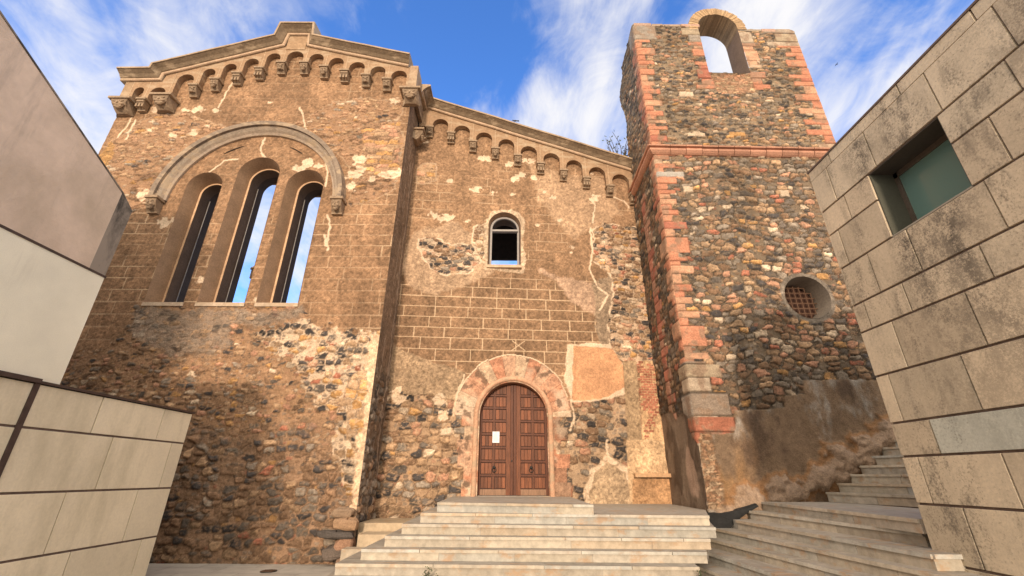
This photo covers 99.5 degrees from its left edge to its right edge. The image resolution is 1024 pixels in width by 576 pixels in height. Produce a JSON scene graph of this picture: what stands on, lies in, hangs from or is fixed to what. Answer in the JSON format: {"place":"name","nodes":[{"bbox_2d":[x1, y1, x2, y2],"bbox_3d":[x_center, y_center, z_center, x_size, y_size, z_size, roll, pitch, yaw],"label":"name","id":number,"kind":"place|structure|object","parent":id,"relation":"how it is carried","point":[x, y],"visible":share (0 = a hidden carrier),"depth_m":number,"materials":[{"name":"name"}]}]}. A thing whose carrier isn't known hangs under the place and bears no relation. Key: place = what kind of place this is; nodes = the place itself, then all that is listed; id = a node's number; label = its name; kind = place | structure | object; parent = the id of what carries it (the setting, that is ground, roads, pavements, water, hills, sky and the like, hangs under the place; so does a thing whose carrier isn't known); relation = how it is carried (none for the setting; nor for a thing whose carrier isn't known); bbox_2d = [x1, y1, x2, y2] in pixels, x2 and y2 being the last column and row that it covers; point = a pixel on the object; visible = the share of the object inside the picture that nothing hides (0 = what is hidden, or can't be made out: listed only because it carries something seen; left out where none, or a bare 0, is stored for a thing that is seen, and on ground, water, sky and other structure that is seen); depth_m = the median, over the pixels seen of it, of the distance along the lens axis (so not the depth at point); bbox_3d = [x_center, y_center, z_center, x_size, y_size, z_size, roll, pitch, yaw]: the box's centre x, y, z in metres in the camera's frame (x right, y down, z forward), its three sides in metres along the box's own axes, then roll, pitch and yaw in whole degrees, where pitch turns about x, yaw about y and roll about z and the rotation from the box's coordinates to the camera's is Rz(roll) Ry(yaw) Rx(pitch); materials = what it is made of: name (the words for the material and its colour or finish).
{"place":"outdoors","nodes":[
{"label":"outdoors","id":0,"kind":"place"},
{"bbox_2d":[145,563,334,575],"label":"ground","id":1,"kind":"structure","parent":0,"point":[167,569],"depth_m":8.96,"materials":[{"name":"beige concrete"}]},
{"bbox_2d":[0,10,131,274],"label":"pink rendered house","id":2,"kind":"structure","parent":1,"relation":"on","point":[61,192],"depth_m":9.21,"materials":[{"name":"pink paint"}]},
{"bbox_2d":[0,224,195,575],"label":"tile clad building","id":3,"kind":"structure","parent":1,"relation":"on","point":[86,478],"depth_m":6.59,"materials":[{"name":"beige tile"}]},
{"bbox_2d":[328,439,982,575],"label":"staircase","id":4,"kind":"structure","parent":1,"relation":"on","point":[841,533],"depth_m":7.75,"materials":[{"name":"stone"}]},
{"bbox_2d":[423,566,431,575],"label":"weed","id":5,"kind":"object","parent":4,"relation":"on","point":[427,573],"visible":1,"depth_m":6.88,"materials":[{"name":"green plant"}]},
{"bbox_2d":[707,503,758,527],"bbox_3d":[4.785,4.980,9.491,1.149,0.490,0.384,0,-23,0],"label":"black membrane","id":6,"kind":"object","parent":4,"relation":"on","point":[721,520],"visible":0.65,"depth_m":9.33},
{"bbox_2d":[619,8,918,518],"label":"bell tower","id":7,"kind":"structure","parent":1,"relation":"on","point":[768,389],"depth_m":12.23,"materials":[{"name":"stone"},{"name":"brick"},{"name":"mortar"}]},
{"bbox_2d":[260,569,276,572],"bbox_3d":[-4.955,5.760,8.823,0.320,0.018,0.320,0,-23,0],"label":"drain cover","id":8,"kind":"object","parent":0,"point":[269,571],"visible":1,"depth_m":8.77,"materials":[{"name":"metal"}]},
{"bbox_2d":[60,21,671,563],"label":"church","id":9,"kind":"structure","parent":0,"point":[410,351],"depth_m":13.00,"materials":[{"name":"stone"}]},
{"bbox_2d":[141,172,221,305],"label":"window","id":10,"kind":"structure","parent":9,"relation":"in","point":[169,285],"depth_m":13.31,"materials":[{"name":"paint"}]},
{"bbox_2d":[194,157,279,305],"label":"window","id":11,"kind":"structure","parent":9,"relation":"in","point":[223,272],"depth_m":13.46,"materials":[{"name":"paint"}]},
{"bbox_2d":[254,170,323,306],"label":"window","id":12,"kind":"structure","parent":9,"relation":"in","point":[304,185],"depth_m":13.38,"materials":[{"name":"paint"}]},
{"bbox_2d":[478,384,512,494],"bbox_3d":[-0.448,4.258,12.464,0.979,3.075,0.153,2,-24,-4],"label":"door leaf","id":13,"kind":"structure","parent":9,"relation":"in","point":[495,474],"depth_m":12.37,"materials":[{"name":"brown wood"}]},
{"bbox_2d":[492,432,499,442],"bbox_3d":[-0.461,4.280,12.438,0.201,0.305,0.006,2,-24,-4],"label":"paper notice","id":14,"kind":"object","parent":13,"relation":"attached to","point":[495,437],"visible":1,"depth_m":12.43,"materials":[{"name":"white paper"}]},
{"bbox_2d":[487,212,521,268],"bbox_3d":[-0.256,-1.497,15.100,1.150,2.185,0.937,0,-23,0],"label":"window","id":15,"kind":"structure","parent":9,"relation":"in","point":[503,218],"depth_m":15.09,"materials":[{"name":"paint"}]},
{"bbox_2d":[513,384,547,494],"bbox_3d":[0.531,4.295,12.536,0.981,3.075,0.153,2,-24,-4],"label":"door leaf","id":16,"kind":"structure","parent":9,"relation":"in","point":[530,473],"depth_m":12.45,"materials":[{"name":"brown wood"}]},
{"bbox_2d":[602,131,627,155],"bbox_3d":[3.946,-5.245,16.873,2.077,1.505,1.962,0,-23,0],"label":"shrub","id":17,"kind":"object","parent":9,"relation":"on","point":[625,151],"visible":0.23,"depth_m":16.44,"materials":[{"name":"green plant"}]},
{"bbox_2d":[0,0,974,302],"label":"sky","id":18,"kind":"structure","parent":0,"point":[551,66],"materials":[{"name":"blue"}]},
{"bbox_2d":[807,0,1023,575],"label":"stone clad building","id":19,"kind":"structure","parent":0,"point":[915,172],"depth_m":5.24,"materials":[{"name":"stone"}]},
{"bbox_2d":[869,117,973,236],"bbox_3d":[5.761,-1.425,5.738,0.895,1.074,1.148,0,-23,0],"label":"window","id":20,"kind":"structure","parent":19,"relation":"in","point":[926,173],"depth_m":5.99,"materials":[{"name":"glass"}]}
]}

